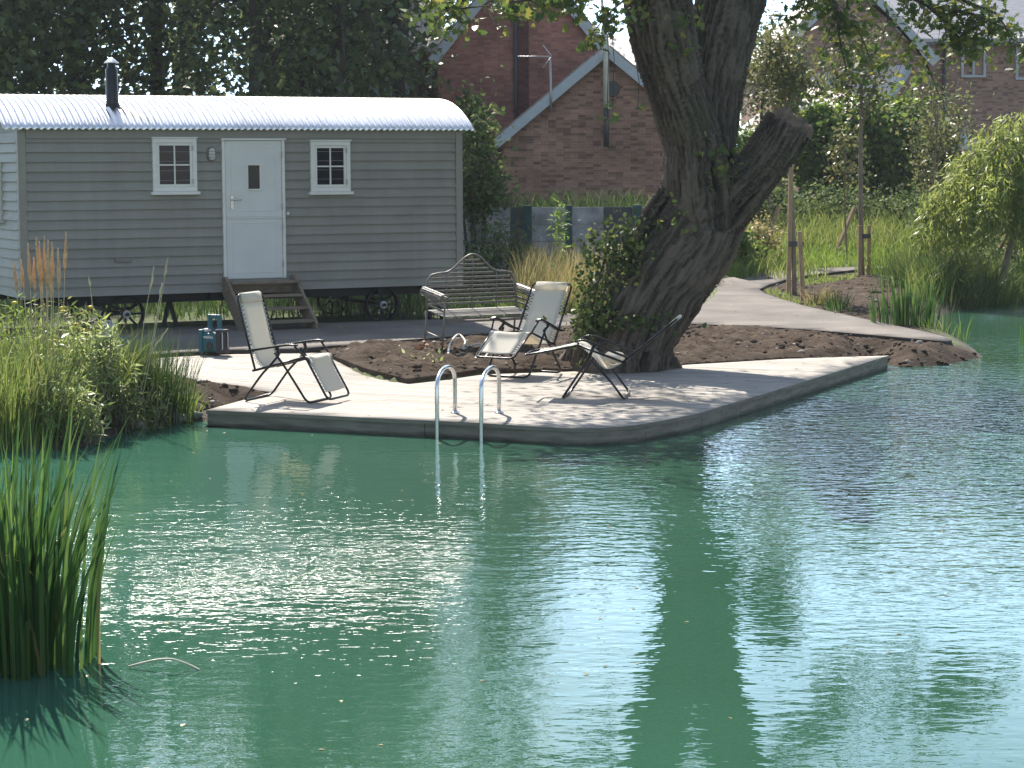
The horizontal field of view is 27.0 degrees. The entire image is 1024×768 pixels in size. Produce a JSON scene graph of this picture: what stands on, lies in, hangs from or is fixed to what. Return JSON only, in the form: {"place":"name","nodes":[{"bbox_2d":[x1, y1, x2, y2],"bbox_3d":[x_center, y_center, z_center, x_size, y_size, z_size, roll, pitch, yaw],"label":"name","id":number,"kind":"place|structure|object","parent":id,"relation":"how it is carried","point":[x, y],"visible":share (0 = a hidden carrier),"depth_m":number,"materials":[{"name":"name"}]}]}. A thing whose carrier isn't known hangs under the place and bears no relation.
{"place":"outdoors","nodes":[
{"label":"outdoors","id":0,"kind":"place"},
{"bbox_2d":[0,231,95,401],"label":"feather reed grass","id":1,"kind":"object","parent":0,"point":[48,266],"depth_m":20.62,"materials":[{"name":"plant"}]},
{"bbox_2d":[154,374,266,419],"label":"soil","id":2,"kind":"structure","parent":0,"point":[222,395],"depth_m":22.99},
{"bbox_2d":[169,413,190,423],"bbox_3d":[-3.416,0.364,21.550,0.324,0.146,0.239,-3,7,-26],"label":"stone","id":3,"kind":"object","parent":2,"relation":"on","point":[181,416],"visible":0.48,"depth_m":21.50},
{"bbox_2d":[169,384,208,419],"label":"rush tuft","id":4,"kind":"object","parent":2,"relation":"on","point":[195,402],"visible":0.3,"depth_m":21.73,"materials":[{"name":"green plant"}]},
{"bbox_2d":[13,0,797,144],"label":"sky","id":5,"kind":"structure","parent":0,"point":[590,14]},
{"bbox_2d":[2,266,951,361],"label":"path","id":6,"kind":"structure","parent":0,"point":[751,302],"depth_m":29.67,"materials":[{"name":"concrete"}]},
{"bbox_2d":[102,320,117,337],"bbox_3d":[-5.187,-0.673,27.455,0.160,0.302,0.200,-4,7,-35],"label":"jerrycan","id":7,"kind":"object","parent":6,"relation":"on","point":[107,321],"visible":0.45,"depth_m":27.39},
{"bbox_2d":[222,275,318,331],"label":"wooden steps","id":8,"kind":"structure","parent":6,"relation":"on","point":[231,289],"depth_m":29.17,"materials":[{"name":"brown wood"}]},
{"bbox_2d":[0,191,1019,450],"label":"ground","id":9,"kind":"structure","parent":0,"point":[202,321],"depth_m":31.16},
{"bbox_2d":[0,293,84,371],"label":"leafy plant","id":10,"kind":"object","parent":9,"relation":"on","point":[7,319],"visible":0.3,"depth_m":21.41,"materials":[{"name":"green plant"}]},
{"bbox_2d":[0,296,101,378],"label":"leafy plant","id":11,"kind":"object","parent":9,"relation":"on","point":[73,316],"visible":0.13,"depth_m":22.29,"materials":[{"name":"green plant"}]},
{"bbox_2d":[0,365,114,444],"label":"leafy plant","id":12,"kind":"object","parent":9,"relation":"on","point":[88,428],"visible":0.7,"depth_m":19.77,"materials":[{"name":"green plant"}]},
{"bbox_2d":[0,323,116,451],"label":"rush tuft","id":13,"kind":"object","parent":9,"relation":"on","point":[9,425],"visible":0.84,"depth_m":19.63,"materials":[{"name":"green plant"}]},
{"bbox_2d":[0,0,132,94],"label":"dark tree","id":14,"kind":"object","parent":9,"relation":"on","point":[11,52],"visible":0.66,"depth_m":40.24,"materials":[{"name":"green plant"}]},
{"bbox_2d":[3,311,149,427],"bbox_3d":[-4.175,-0.123,20.610,1.276,1.206,0.944,1,6,14],"label":"leafy plant","id":15,"kind":"object","parent":9,"relation":"on","point":[106,365],"visible":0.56,"depth_m":20.58,"materials":[{"name":"green plant"}]},
{"bbox_2d":[3,4,162,94],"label":"dark tree","id":16,"kind":"object","parent":9,"relation":"on","point":[61,82],"visible":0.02,"depth_m":47.19,"materials":[{"name":"green plant"}]},
{"bbox_2d":[0,312,171,425],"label":"rush tuft","id":17,"kind":"object","parent":9,"relation":"on","point":[128,370],"visible":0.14,"depth_m":21.04,"materials":[{"name":"green plant"}]},
{"bbox_2d":[0,0,207,95],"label":"dark tree","id":18,"kind":"object","parent":9,"relation":"on","point":[118,36],"visible":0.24,"depth_m":42.16,"materials":[{"name":"green plant"}]},
{"bbox_2d":[45,323,194,428],"bbox_3d":[-4.009,-0.038,21.338,1.822,1.194,1.237,0,6,0],"label":"rush tuft","id":19,"kind":"object","parent":9,"relation":"on","point":[152,392],"visible":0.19,"depth_m":21.23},
{"bbox_2d":[70,371,172,433],"bbox_3d":[-3.963,0.170,20.808,1.290,0.751,0.805,-2,6,-21],"label":"leafy plant","id":20,"kind":"object","parent":9,"relation":"on","point":[143,406],"visible":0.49,"depth_m":20.77,"materials":[{"name":"green plant"}]},
{"bbox_2d":[88,257,167,400],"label":"meadow grass","id":21,"kind":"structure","parent":9,"relation":"on","point":[160,296],"depth_m":21.05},
{"bbox_2d":[125,403,161,429],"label":"rush tuft","id":22,"kind":"object","parent":9,"relation":"on","point":[147,418],"visible":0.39,"depth_m":21.08,"materials":[{"name":"green plant"}]},
{"bbox_2d":[102,314,211,426],"bbox_3d":[-3.561,-0.060,21.414,1.190,1.293,1.012,0,6,0],"label":"rush tuft","id":23,"kind":"object","parent":9,"relation":"on","point":[177,409],"visible":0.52,"depth_m":21.40,"materials":[{"name":"plant"}]},
{"bbox_2d":[92,0,234,95],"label":"dark tree","id":24,"kind":"object","parent":9,"relation":"on","point":[158,58],"visible":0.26,"depth_m":43.16,"materials":[{"name":"green plant"}]},
{"bbox_2d":[116,0,247,95],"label":"dark tree","id":25,"kind":"object","parent":9,"relation":"on","point":[190,74],"visible":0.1,"depth_m":48.71,"materials":[{"name":"green plant"}]},
{"bbox_2d":[0,57,474,330],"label":"shepherds hut","id":26,"kind":"object","parent":9,"relation":"on","point":[332,199],"visible":0.98,"depth_m":29.20,"materials":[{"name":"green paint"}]},
{"bbox_2d":[0,162,3,222],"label":"window","id":27,"kind":"structure","parent":26,"relation":"in","point":[1,201],"depth_m":28.70,"materials":[{"name":"white paint"}]},
{"bbox_2d":[150,137,200,194],"bbox_3d":[-4.552,-2.945,28.753,0.679,0.777,0.097,-3,7,-27],"label":"window","id":28,"kind":"structure","parent":26,"relation":"in","point":[178,154],"depth_m":28.76,"materials":[{"name":"white paint"}]},
{"bbox_2d":[225,141,282,216],"bbox_3d":[-3.538,-2.823,29.278,0.828,1.042,0.107,-3,7,-27],"label":"door","id":29,"kind":"structure","parent":26,"relation":"in","point":[253,182],"depth_m":29.29,"materials":[{"name":"white paint"}]},
{"bbox_2d":[226,216,283,278],"bbox_3d":[-3.547,-1.884,29.401,0.828,0.848,0.052,-3,7,-27],"label":"door","id":30,"kind":"structure","parent":26,"relation":"in","point":[254,244],"depth_m":29.39,"materials":[{"name":"wood"}]},
{"bbox_2d":[308,140,353,194],"bbox_3d":[-2.537,-3.031,29.777,0.655,0.764,0.097,-3,7,-27],"label":"window","id":31,"kind":"structure","parent":26,"relation":"in","point":[327,173],"depth_m":29.78,"materials":[{"name":"white paint"}]},
{"bbox_2d":[142,0,383,97],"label":"dark tree","id":32,"kind":"object","parent":9,"relation":"on","point":[253,55],"visible":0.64,"depth_m":41.11,"materials":[{"name":"green plant"}]},
{"bbox_2d":[0,270,582,329],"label":"grass","id":33,"kind":"structure","parent":9,"relation":"on","point":[408,301],"depth_m":31.94,"materials":[{"name":"plant"}]},
{"bbox_2d":[169,0,447,97],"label":"dark tree","id":34,"kind":"object","parent":9,"relation":"on","point":[297,77],"visible":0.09,"depth_m":47.92,"materials":[{"name":"green plant"}]},
{"bbox_2d":[229,0,437,97],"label":"dark tree","id":35,"kind":"object","parent":9,"relation":"on","point":[345,27],"visible":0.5,"depth_m":42.31,"materials":[{"name":"green plant"}]},
{"bbox_2d":[343,0,461,101],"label":"dark tree","id":36,"kind":"object","parent":9,"relation":"on","point":[389,47],"visible":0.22,"depth_m":44.34,"materials":[{"name":"green plant"}]},
{"bbox_2d":[265,0,635,195],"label":"brick house","id":37,"kind":"structure","parent":9,"relation":"on","point":[519,86],"depth_m":47.51,"materials":[{"name":"brick"}]},
{"bbox_2d":[450,84,500,185],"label":"climbing shrub","id":38,"kind":"object","parent":9,"relation":"on","point":[471,101],"visible":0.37,"depth_m":39.00,"materials":[{"name":"green plant"}]},
{"bbox_2d":[454,236,509,296],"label":"garden shrub","id":39,"kind":"object","parent":9,"relation":"on","point":[487,255],"visible":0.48,"depth_m":35.90,"materials":[{"name":"green plant"}]},
{"bbox_2d":[457,65,522,274],"bbox_3d":[-0.590,-3.559,37.321,1.483,3.999,1.569,-2,6,-19],"label":"evergreen shrub","id":40,"kind":"object","parent":9,"relation":"on","point":[482,199],"visible":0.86,"depth_m":37.13,"materials":[{"name":"green plant"}]},
{"bbox_2d":[491,292,527,315],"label":"weed","id":41,"kind":"object","parent":9,"relation":"on","point":[513,304],"visible":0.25,"depth_m":31.56,"materials":[{"name":"green plant"}]},
{"bbox_2d":[463,215,568,291],"bbox_3d":[0.024,-2.192,36.561,1.588,1.460,1.354,-3,7,-28],"label":"garden shrub","id":42,"kind":"object","parent":9,"relation":"on","point":[500,250],"visible":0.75,"depth_m":36.36,"materials":[{"name":"green plant"}]},
{"bbox_2d":[151,352,888,444],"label":"deck","id":43,"kind":"structure","parent":9,"relation":"on","point":[596,409],"depth_m":22.15,"materials":[{"name":"beige concrete"}]},
{"bbox_2d":[198,314,228,353],"bbox_3d":[-3.625,-0.611,25.938,0.340,0.470,0.210,3,7,30],"label":"jobsite radio","id":44,"kind":"object","parent":43,"relation":"on","point":[217,341],"visible":0.99,"depth_m":25.89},
{"bbox_2d":[237,291,349,402],"bbox_3d":[-2.265,-0.388,22.102,1.060,1.117,0.660,2,6,22],"label":"reclining chair","id":45,"kind":"object","parent":43,"relation":"on","point":[323,365],"visible":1,"depth_m":22.11,"materials":[{"name":"fabric"}]},
{"bbox_2d":[435,365,503,440],"bbox_3d":[-0.426,0.570,20.600,0.516,1.511,0.982,1,6,12],"label":"pool ladder","id":46,"kind":"object","parent":43,"relation":"attached to","point":[481,385],"visible":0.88,"depth_m":20.23,"materials":[{"name":"silver metal"}]},
{"bbox_2d":[476,281,571,377],"bbox_3d":[0.139,-0.627,24.637,0.660,1.045,1.328,3,7,32],"label":"reclining chair","id":47,"kind":"object","parent":43,"relation":"on","point":[547,299],"visible":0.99,"depth_m":24.82,"materials":[{"name":"fabric"}]},
{"bbox_2d":[524,315,681,398],"bbox_3d":[0.951,-0.290,22.313,1.616,0.853,0.660,1,6,10],"label":"reclining chair","id":48,"kind":"object","parent":43,"relation":"on","point":[591,350],"visible":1,"depth_m":22.12,"materials":[{"name":"fabric"}]},
{"bbox_2d":[604,351,624,362],"bbox_3d":[1.073,-0.281,22.292,0.199,0.119,0.380,1,6,10],"label":"cushion","id":49,"kind":"object","parent":48,"relation":"on","point":[607,360],"visible":0.71,"depth_m":22.14,"materials":[{"name":"beige fabric"}]},
{"bbox_2d":[487,295,578,315],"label":"grass","id":50,"kind":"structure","parent":9,"relation":"on","point":[576,312],"depth_m":32.39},
{"bbox_2d":[463,205,643,281],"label":"panel wall","id":51,"kind":"structure","parent":9,"relation":"on","point":[586,218],"depth_m":38.25,"materials":[{"name":"metal"}]},
{"bbox_2d":[499,236,607,314],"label":"grass","id":52,"kind":"structure","parent":9,"relation":"on","point":[551,274],"depth_m":33.25,"materials":[{"name":"plant"}]},
{"bbox_2d":[547,196,570,276],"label":"climbing plant","id":53,"kind":"object","parent":9,"relation":"on","point":[558,212],"visible":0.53,"depth_m":36.44,"materials":[{"name":"green plant"}]},
{"bbox_2d":[493,188,654,216],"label":"hedge","id":54,"kind":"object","parent":9,"relation":"on","point":[627,200],"depth_m":39.16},
{"bbox_2d":[495,0,663,206],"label":"brick outhouse","id":55,"kind":"structure","parent":9,"relation":"on","point":[560,136],"depth_m":42.72,"materials":[{"name":"brick"}]},
{"bbox_2d":[632,192,834,280],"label":"grass","id":56,"kind":"structure","parent":9,"relation":"on","point":[765,270],"depth_m":41.20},
{"bbox_2d":[736,116,757,154],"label":"laurel bush","id":57,"kind":"object","parent":9,"relation":"on","point":[741,142],"visible":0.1,"depth_m":53.54,"materials":[{"name":"green plant"}]},
{"bbox_2d":[738,113,759,141],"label":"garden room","id":58,"kind":"object","parent":9,"relation":"on","point":[751,121],"visible":0.08,"depth_m":62.15,"materials":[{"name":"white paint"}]},
{"bbox_2d":[733,223,767,265],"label":"garden shrub","id":59,"kind":"object","parent":9,"relation":"on","point":[744,243],"visible":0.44,"depth_m":42.85,"materials":[{"name":"green plant"}]},
{"bbox_2d":[738,210,786,261],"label":"garden shrub","id":60,"kind":"object","parent":9,"relation":"on","point":[765,235],"visible":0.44,"depth_m":43.76,"materials":[{"name":"green plant"}]},
{"bbox_2d":[739,0,802,133],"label":"birch tree","id":61,"kind":"object","parent":9,"relation":"on","point":[751,103],"visible":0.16,"depth_m":57.31,"materials":[{"name":"green plant"}]},
{"bbox_2d":[757,103,798,252],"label":"staked sapling","id":62,"kind":"object","parent":9,"relation":"on","point":[777,210],"visible":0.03,"depth_m":45.58,"materials":[{"name":"green plant"}]},
{"bbox_2d":[750,176,831,227],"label":"hedge mound","id":63,"kind":"object","parent":9,"relation":"on","point":[775,198],"visible":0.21,"depth_m":49.81,"materials":[{"name":"green plant"}]},
{"bbox_2d":[746,10,837,300],"bbox_3d":[4.421,-3.920,35.877,1.763,5.128,2.400,2,7,23],"label":"staked sapling","id":64,"kind":"object","parent":9,"relation":"on","point":[794,78],"visible":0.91,"depth_m":35.96,"materials":[{"name":"green plant"}]},
{"bbox_2d":[726,236,913,278],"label":"grass","id":65,"kind":"structure","parent":9,"relation":"on","point":[836,259],"depth_m":44.90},
{"bbox_2d":[770,177,891,222],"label":"hedge mound","id":66,"kind":"object","parent":9,"relation":"on","point":[838,195],"visible":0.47,"depth_m":50.63,"materials":[{"name":"green plant"}]},
{"bbox_2d":[778,89,884,201],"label":"laurel bush","id":67,"kind":"object","parent":9,"relation":"on","point":[810,161],"visible":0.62,"depth_m":54.24,"materials":[{"name":"green plant"}]},
{"bbox_2d":[814,96,875,263],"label":"staked sapling","id":68,"kind":"object","parent":9,"relation":"on","point":[837,148],"visible":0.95,"depth_m":44.54,"materials":[{"name":"green plant"}]},
{"bbox_2d":[811,13,906,275],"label":"staked sapling","id":69,"kind":"object","parent":9,"relation":"on","point":[872,91],"visible":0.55,"depth_m":41.82,"materials":[{"name":"green plant"}]},
{"bbox_2d":[812,75,920,200],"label":"laurel bush","id":70,"kind":"object","parent":9,"relation":"on","point":[874,147],"visible":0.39,"depth_m":54.43,"materials":[{"name":"green plant"}]},
{"bbox_2d":[741,0,1023,195],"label":"brick house","id":71,"kind":"structure","parent":9,"relation":"on","point":[1006,87],"depth_m":60.89,"materials":[{"name":"brick"},{"name":"slate tile"}]},
{"bbox_2d":[961,46,985,77],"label":"window","id":72,"kind":"structure","parent":71,"relation":"in","point":[984,56],"depth_m":60.83,"materials":[{"name":"white wood"}]},
{"bbox_2d":[1015,45,1023,79],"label":"window","id":73,"kind":"structure","parent":71,"relation":"in","point":[1017,50],"depth_m":60.83,"materials":[{"name":"white wood"}]},
{"bbox_2d":[848,243,917,274],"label":"rush tuft","id":74,"kind":"object","parent":9,"relation":"on","point":[872,263],"visible":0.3,"depth_m":42.40,"materials":[{"name":"green plant"}]},
{"bbox_2d":[834,179,943,225],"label":"hedge mound","id":75,"kind":"object","parent":9,"relation":"on","point":[909,200],"visible":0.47,"depth_m":50.12,"materials":[{"name":"green plant"}]},
{"bbox_2d":[863,70,952,198],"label":"laurel bush","id":76,"kind":"object","parent":9,"relation":"on","point":[900,173],"visible":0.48,"depth_m":54.83,"materials":[{"name":"green plant"}]},
{"bbox_2d":[865,246,976,286],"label":"rush tuft","id":77,"kind":"object","parent":9,"relation":"on","point":[895,275],"visible":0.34,"depth_m":38.27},
{"bbox_2d":[898,77,974,203],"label":"garden shrub","id":78,"kind":"object","parent":9,"relation":"on","point":[951,140],"visible":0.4,"depth_m":51.51,"materials":[{"name":"green plant"}]},
{"bbox_2d":[880,55,1003,243],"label":"staked sapling","id":79,"kind":"object","parent":9,"relation":"on","point":[929,133],"visible":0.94,"depth_m":45.02,"materials":[{"name":"green plant"}]},
{"bbox_2d":[883,171,1004,237],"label":"hedge mound","id":80,"kind":"object","parent":9,"relation":"on","point":[909,212],"visible":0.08,"depth_m":46.79,"materials":[{"name":"green plant"}]},
{"bbox_2d":[889,239,1011,309],"bbox_3d":[7.772,-1.860,37.696,2.461,1.512,2.017,0,6,0],"label":"rush tuft","id":81,"kind":"object","parent":9,"relation":"on","point":[962,286],"visible":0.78,"depth_m":37.52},
{"bbox_2d":[879,235,1023,307],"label":"grass","id":82,"kind":"structure","parent":9,"relation":"on","point":[913,279],"depth_m":37.93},
{"bbox_2d":[958,129,968,151],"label":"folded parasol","id":83,"kind":"object","parent":9,"relation":"on","point":[966,141],"visible":0.35,"depth_m":57.53,"materials":[{"name":"grey fabric"}]},
{"bbox_2d":[908,108,1023,299],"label":"willow tree","id":84,"kind":"object","parent":9,"relation":"on","point":[999,177],"visible":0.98,"depth_m":37.84,"materials":[{"name":"green plant"}]},
{"bbox_2d":[931,246,1023,305],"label":"rush tuft","id":85,"kind":"object","parent":9,"relation":"on","point":[1007,301],"visible":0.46,"depth_m":38.37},
{"bbox_2d":[941,240,1023,275],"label":"waterside shrub","id":86,"kind":"object","parent":9,"relation":"on","point":[988,251],"visible":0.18,"depth_m":39.89,"materials":[{"name":"green plant"}]},
{"bbox_2d":[964,220,1023,267],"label":"waterside shrub","id":87,"kind":"object","parent":9,"relation":"on","point":[1018,247],"visible":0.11,"depth_m":40.83,"materials":[{"name":"green plant"}]},
{"bbox_2d":[968,242,1023,302],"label":"rush tuft","id":88,"kind":"object","parent":9,"relation":"on","point":[1019,280],"visible":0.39,"depth_m":39.22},
{"bbox_2d":[0,302,1023,767],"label":"water","id":89,"kind":"structure","parent":0,"point":[772,582],"depth_m":12.96,"materials":[{"name":"liquid"}]},
{"bbox_2d":[0,415,70,581],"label":"iris clump","id":90,"kind":"object","parent":89,"relation":"on","point":[4,511],"visible":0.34,"depth_m":10.94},
{"bbox_2d":[0,400,150,680],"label":"iris clump","id":91,"kind":"object","parent":89,"relation":"on","point":[41,613],"visible":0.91,"depth_m":11.01,"materials":[{"name":"green plant"}]},
{"bbox_2d":[128,658,200,670],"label":"fallen twig","id":92,"kind":"object","parent":89,"relation":"on","point":[172,659],"visible":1,"depth_m":11.08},
{"bbox_2d":[951,311,974,340],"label":"iris clump","id":93,"kind":"object","parent":89,"relation":"on","point":[963,329],"visible":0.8,"depth_m":31.03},
{"bbox_2d":[25,421,1006,749],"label":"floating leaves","id":94,"kind":"object","parent":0,"point":[601,619],"visible":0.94,"depth_m":11.40,"materials":[{"name":"green plant"}]},
{"bbox_2d":[296,324,977,383],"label":"soil","id":95,"kind":"structure","parent":0,"point":[697,348],"depth_m":26.69,"materials":[{"name":"soil"}]},
{"bbox_2d":[415,335,442,349],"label":"autumn plant","id":96,"kind":"object","parent":95,"relation":"on","point":[420,347],"visible":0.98,"depth_m":25.92,"materials":[{"name":"orange plant"}]},
{"bbox_2d":[447,334,491,357],"bbox_3d":[-0.499,-0.501,26.536,0.505,0.220,2.693,0,6,3],"label":"garden hose","id":97,"kind":"object","parent":95,"relation":"on","point":[454,337],"visible":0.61,"depth_m":26.34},
{"bbox_2d":[420,253,534,348],"bbox_3d":[-0.396,-1.037,26.655,1.478,1.123,0.581,-4,15,-30],"label":"metal bench","id":98,"kind":"object","parent":95,"relation":"on","point":[445,312],"visible":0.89,"depth_m":26.73,"materials":[{"name":"paint"}]},
{"bbox_2d":[189,274,933,403],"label":"pebbles","id":99,"kind":"object","parent":95,"relation":"on","point":[214,402],"visible":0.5,"depth_m":27.34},
{"bbox_2d":[168,274,979,407],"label":"soil clods","id":100,"kind":"object","parent":95,"relation":"on","point":[418,366],"visible":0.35,"depth_m":27.50,"materials":[{"name":"soil"}]},
{"bbox_2d":[399,0,1023,373],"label":"oak tree","id":101,"kind":"object","parent":95,"relation":"on","point":[706,201],"visible":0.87,"depth_m":24.80,"materials":[{"name":"brown plant"}]},
{"bbox_2d":[543,208,706,370],"bbox_3d":[1.279,-1.104,24.764,1.840,1.922,0.767,-1,6,-9],"label":"ivy","id":102,"kind":"object","parent":101,"relation":"attached to","point":[588,322],"visible":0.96,"depth_m":24.70,"materials":[{"name":"green plant"}]},
{"bbox_2d":[762,273,943,335],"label":"soil","id":103,"kind":"structure","parent":0,"point":[860,295],"depth_m":36.61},
{"bbox_2d":[705,272,856,307],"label":"grass","id":104,"kind":"structure","parent":103,"relation":"on","point":[813,280],"depth_m":37.18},
{"bbox_2d":[797,284,843,304],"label":"rush tuft","id":105,"kind":"object","parent":103,"relation":"on","point":[817,297],"visible":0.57,"depth_m":34.23,"materials":[{"name":"green plant"}]},
{"bbox_2d":[819,289,853,308],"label":"rush tuft","id":106,"kind":"object","parent":103,"relation":"on","point":[840,304],"visible":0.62,"depth_m":33.34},
{"bbox_2d":[824,293,854,312],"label":"iris clump","id":107,"kind":"object","parent":103,"relation":"on","point":[838,309],"visible":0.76,"depth_m":32.72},
{"bbox_2d":[866,269,957,333],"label":"iris clump","id":108,"kind":"object","parent":103,"relation":"on","point":[904,314],"visible":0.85,"depth_m":30.62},
{"bbox_2d":[918,313,962,339],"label":"rush tuft","id":109,"kind":"object","parent":103,"relation":"on","point":[946,332],"visible":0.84,"depth_m":29.86,"materials":[{"name":"green plant"}]},
{"bbox_2d":[746,194,1020,255],"bbox_3d":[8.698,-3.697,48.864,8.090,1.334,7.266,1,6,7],"label":"grass","id":110,"kind":"structure","parent":0,"point":[880,229],"depth_m":47.95,"materials":[{"name":"plant"}]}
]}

